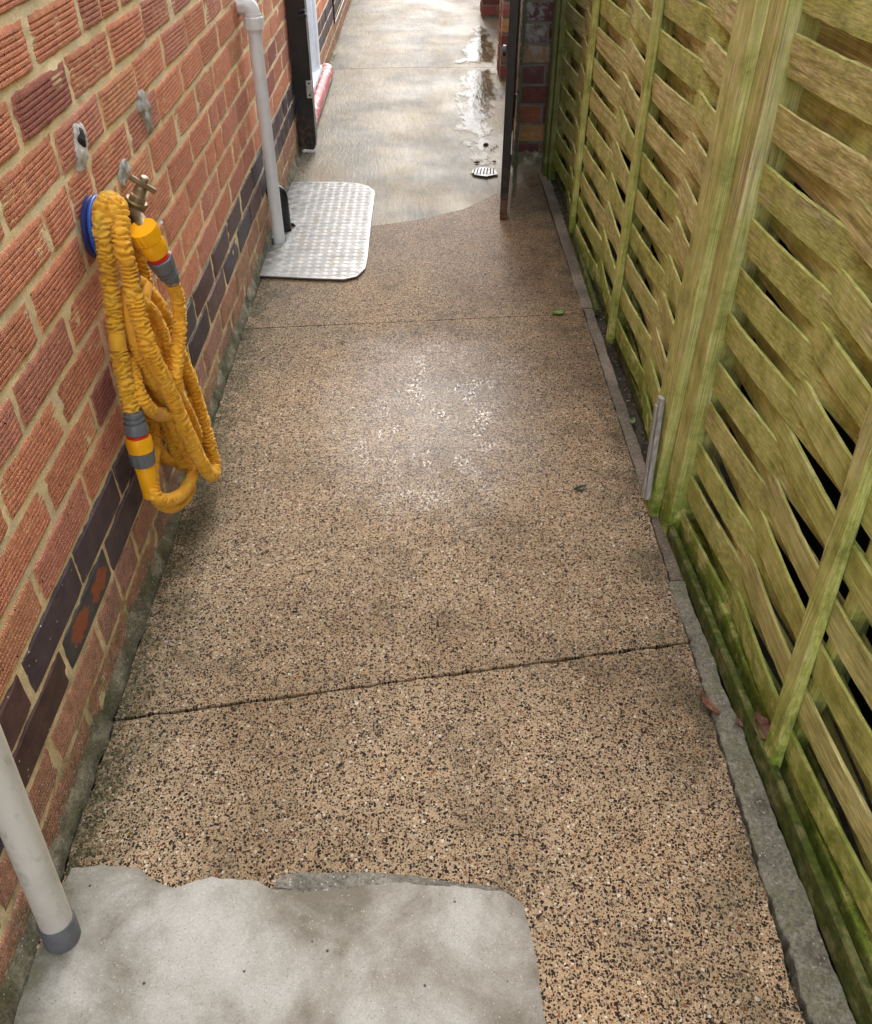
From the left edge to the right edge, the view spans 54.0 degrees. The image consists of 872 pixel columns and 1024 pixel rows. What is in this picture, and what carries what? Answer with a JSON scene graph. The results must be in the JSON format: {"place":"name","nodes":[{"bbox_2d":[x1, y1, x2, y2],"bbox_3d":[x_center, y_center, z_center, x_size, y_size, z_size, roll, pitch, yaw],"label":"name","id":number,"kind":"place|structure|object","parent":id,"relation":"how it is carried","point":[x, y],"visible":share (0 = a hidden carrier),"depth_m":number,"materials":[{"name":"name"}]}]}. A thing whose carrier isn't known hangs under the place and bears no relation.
{"place":"outdoors","nodes":[
{"label":"outdoors","id":0,"kind":"place"},
{"bbox_2d":[115,314,687,720],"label":"path","id":1,"kind":"structure","parent":0,"point":[395,502],"depth_m":1.84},
{"bbox_2d":[15,156,802,1018],"bbox_3d":[0.018,-0.262,2.192,1.157,0.005,4.093,0,40,-1],"label":"grit","id":2,"kind":"object","parent":1,"relation":"on","point":[629,554],"visible":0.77,"depth_m":1.69,"materials":[{"name":"brown gravel"}]},
{"bbox_2d":[574,484,585,489],"bbox_3d":[0.326,-0.055,1.938,0.034,0.006,0.015,-17,43,-20],"label":"leaf","id":3,"kind":"object","parent":1,"relation":"on","point":[580,487],"visible":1,"depth_m":1.94,"materials":[{"name":"plant"}]},
{"bbox_2d":[22,644,804,1023],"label":"path","id":4,"kind":"structure","parent":0,"point":[576,808],"depth_m":1.32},
{"bbox_2d":[14,865,545,1023],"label":"concrete patch","id":5,"kind":"object","parent":4,"relation":"on","point":[145,949],"visible":0.91,"depth_m":1.15,"materials":[{"name":"grey concrete"}]},
{"bbox_2d":[0,724,80,953],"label":"drain pipe","id":6,"kind":"object","parent":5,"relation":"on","point":[53,912],"visible":1,"depth_m":1.06,"materials":[{"name":"grey plastic"}]},
{"bbox_2d":[274,872,513,893],"bbox_3d":[-0.061,0.541,1.238,0.344,0.020,0.036,0,40,-1],"label":"concrete patch","id":7,"kind":"object","parent":4,"relation":"on","point":[307,882],"visible":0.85,"depth_m":1.23,"materials":[{"name":"grey concrete"}]},
{"bbox_2d":[244,174,583,329],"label":"path","id":8,"kind":"structure","parent":0,"point":[480,259],"depth_m":2.80,"materials":[{"name":"brown concrete"}]},
{"bbox_2d":[259,182,374,279],"bbox_3d":[-0.411,-1.048,3.128,0.349,0.005,0.927,0,40,-1],"label":"tread plate","id":9,"kind":"object","parent":8,"relation":"on","point":[327,237],"visible":0.98,"depth_m":3.06,"materials":[{"name":"metal"}]},
{"bbox_2d":[552,310,564,313],"bbox_3d":[0.372,-0.607,2.601,0.044,0.010,0.022,0,40,-1],"label":"leaf","id":10,"kind":"object","parent":8,"relation":"on","point":[558,312],"visible":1,"depth_m":2.61,"materials":[{"name":"green plant"}]},
{"bbox_2d":[330,0,498,68],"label":"path","id":11,"kind":"structure","parent":0,"point":[410,33],"depth_m":5.70,"materials":[{"name":"concrete"}]},
{"bbox_2d":[291,67,541,229],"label":"path","id":12,"kind":"structure","parent":0,"point":[405,144],"depth_m":3.96,"materials":[{"name":"concrete"}]},
{"bbox_2d":[285,0,316,149],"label":"gate post","id":13,"kind":"object","parent":12,"relation":"on","point":[298,35],"visible":1,"depth_m":3.57,"materials":[{"name":"black paint"}]},
{"bbox_2d":[471,167,497,175],"bbox_3d":[0.202,-1.431,3.592,0.112,0.007,0.135,0,40,-1],"label":"drain grate","id":14,"kind":"object","parent":12,"relation":"on","point":[484,171],"visible":1,"depth_m":3.59,"materials":[{"name":"metal"}]},
{"bbox_2d":[541,0,560,175],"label":"fence post","id":15,"kind":"object","parent":12,"relation":"on","point":[554,37],"visible":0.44,"depth_m":3.37,"materials":[{"name":"green wood"}]},
{"bbox_2d":[13,170,856,1023],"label":"ground","id":16,"kind":"structure","parent":0,"point":[727,480],"depth_m":1.47,"materials":[{"name":"soil"}]},
{"bbox_2d":[0,0,351,1023],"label":"brick house","id":17,"kind":"structure","parent":16,"relation":"on","point":[96,96],"depth_m":1.40,"materials":[{"name":"brick"}]},
{"bbox_2d":[80,194,141,287],"bbox_3d":[-0.533,-0.443,1.429,0.064,0.169,0.104,0,40,-1],"label":"hose hanger","id":18,"kind":"object","parent":17,"relation":"attached to","point":[86,222],"visible":0.34,"depth_m":1.36,"materials":[{"name":"blue plastic"}]},
{"bbox_2d":[91,190,220,513],"bbox_3d":[-0.498,-0.264,1.592,0.122,0.682,0.396,0,40,-1],"label":"garden hose","id":19,"kind":"object","parent":18,"relation":"hanging from","point":[154,372],"visible":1,"depth_m":1.48,"materials":[{"name":"yellow fabric"}]},
{"bbox_2d":[124,175,156,225],"bbox_3d":[-0.520,-0.499,1.395,0.121,0.094,0.082,2,40,3],"label":"garden tap","id":20,"kind":"object","parent":17,"relation":"attached to","point":[135,198],"visible":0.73,"depth_m":1.39,"materials":[{"name":"gold metal"}]},
{"bbox_2d":[235,0,284,244],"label":"waste pipe","id":21,"kind":"object","parent":17,"relation":"attached to","point":[249,10],"visible":0.96,"depth_m":2.72,"materials":[{"name":"white plastic"}]},
{"bbox_2d":[265,185,291,231],"bbox_3d":[-0.568,-1.077,3.054,0.090,0.196,0.052,0,40,-1],"label":"waste pipe","id":22,"kind":"object","parent":17,"relation":"attached to","point":[285,210],"visible":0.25,"depth_m":3.04,"materials":[{"name":"black plastic"}]},
{"bbox_2d":[332,0,343,23],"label":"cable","id":23,"kind":"object","parent":17,"relation":"attached to","point":[334,20],"visible":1,"depth_m":5.26,"materials":[{"name":"plastic"}]},
{"bbox_2d":[480,0,598,167],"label":"garden wall","id":24,"kind":"structure","parent":16,"relation":"on","point":[537,42],"depth_m":3.54,"materials":[{"name":"brick"}]},
{"bbox_2d":[500,0,526,219],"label":"garden gate","id":25,"kind":"structure","parent":24,"relation":"attached to","point":[514,40],"depth_m":3.00,"materials":[{"name":"black paint"}]},
{"bbox_2d":[539,174,592,310],"bbox_3d":[0.460,-1.012,3.122,0.042,0.030,1.235,0,40,-1],"label":"kerb strip","id":26,"kind":"object","parent":16,"relation":"on","point":[567,246],"visible":0.89,"depth_m":3.02,"materials":[{"name":"grey concrete"}]},
{"bbox_2d":[583,309,682,581],"bbox_3d":[0.475,-0.233,2.183,0.034,0.030,1.196,0,40,-1],"label":"kerb strip","id":27,"kind":"object","parent":16,"relation":"on","point":[638,464],"visible":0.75,"depth_m":2.12,"materials":[{"name":"grey concrete"}]},
{"bbox_2d":[599,0,871,729],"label":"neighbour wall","id":28,"kind":"structure","parent":16,"relation":"on","point":[862,538],"depth_m":1.59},
{"bbox_2d":[669,581,855,1023],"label":"kerb strip","id":29,"kind":"object","parent":16,"relation":"on","point":[819,993],"visible":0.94,"depth_m":1.25,"materials":[{"name":"grey concrete"}]},
{"bbox_2d":[700,691,719,715],"bbox_3d":[0.467,0.328,1.460,0.014,0.015,0.050,-15,42,-18],"label":"leaf","id":30,"kind":"object","parent":29,"relation":"on","point":[710,704],"visible":1,"depth_m":1.47,"materials":[{"name":"brown plant"}]},
{"bbox_2d":[736,717,742,726],"bbox_3d":[0.509,0.353,1.437,0.009,0.005,0.019,0,40,-1],"label":"leaf","id":31,"kind":"object","parent":29,"relation":"on","point":[739,722],"visible":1,"depth_m":1.44,"materials":[{"name":"brown plant"}]},
{"bbox_2d":[550,180,871,948],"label":"soil bed","id":32,"kind":"object","parent":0,"point":[637,426],"visible":0.06,"depth_m":2.11,"materials":[{"name":"brown soil"}]},
{"bbox_2d":[566,213,598,314],"bbox_3d":[0.488,-0.847,2.867,0.014,0.044,0.720,0,40,0],"label":"gravel board","id":33,"kind":"object","parent":32,"relation":"on","point":[582,265],"visible":0.81,"depth_m":2.81,"materials":[{"name":"brown wood"}]},
{"bbox_2d":[546,0,737,441],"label":"woven fence","id":34,"kind":"object","parent":32,"relation":"on","point":[682,100],"visible":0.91,"depth_m":2.15,"materials":[{"name":"green wood"}]},
{"bbox_2d":[641,0,770,515],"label":"fence post","id":35,"kind":"object","parent":32,"relation":"on","point":[746,38],"visible":0.43,"depth_m":1.48,"materials":[{"name":"green wood"}]},
{"bbox_2d":[641,395,664,499],"bbox_3d":[0.452,-0.132,1.786,0.016,0.226,0.074,4,40,5],"label":"wood offcut","id":36,"kind":"object","parent":35,"relation":"attached to","point":[653,446],"visible":1,"depth_m":1.78,"materials":[{"name":"grey wood"}]},
{"bbox_2d":[659,0,871,985],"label":"woven fence","id":37,"kind":"object","parent":35,"relation":"attached to","point":[807,128],"visible":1,"depth_m":1.25,"materials":[{"name":"green wood"}]},
{"bbox_2d":[658,507,871,1023],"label":"gravel board","id":38,"kind":"object","parent":32,"relation":"on","point":[853,977],"visible":0.94,"depth_m":1.27,"materials":[{"name":"green wood"}]},
{"bbox_2d":[753,712,770,739],"bbox_3d":[0.533,0.351,1.380,0.038,0.027,0.060,0,40,-1],"label":"leaf","id":39,"kind":"object","parent":38,"relation":"on","point":[764,722],"visible":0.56,"depth_m":1.39,"materials":[{"name":"brown plant"}]},
{"bbox_2d":[678,523,870,953],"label":"moss","id":40,"kind":"object","parent":38,"relation":"on","point":[755,685],"visible":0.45,"depth_m":1.54,"materials":[{"name":"green plant"}]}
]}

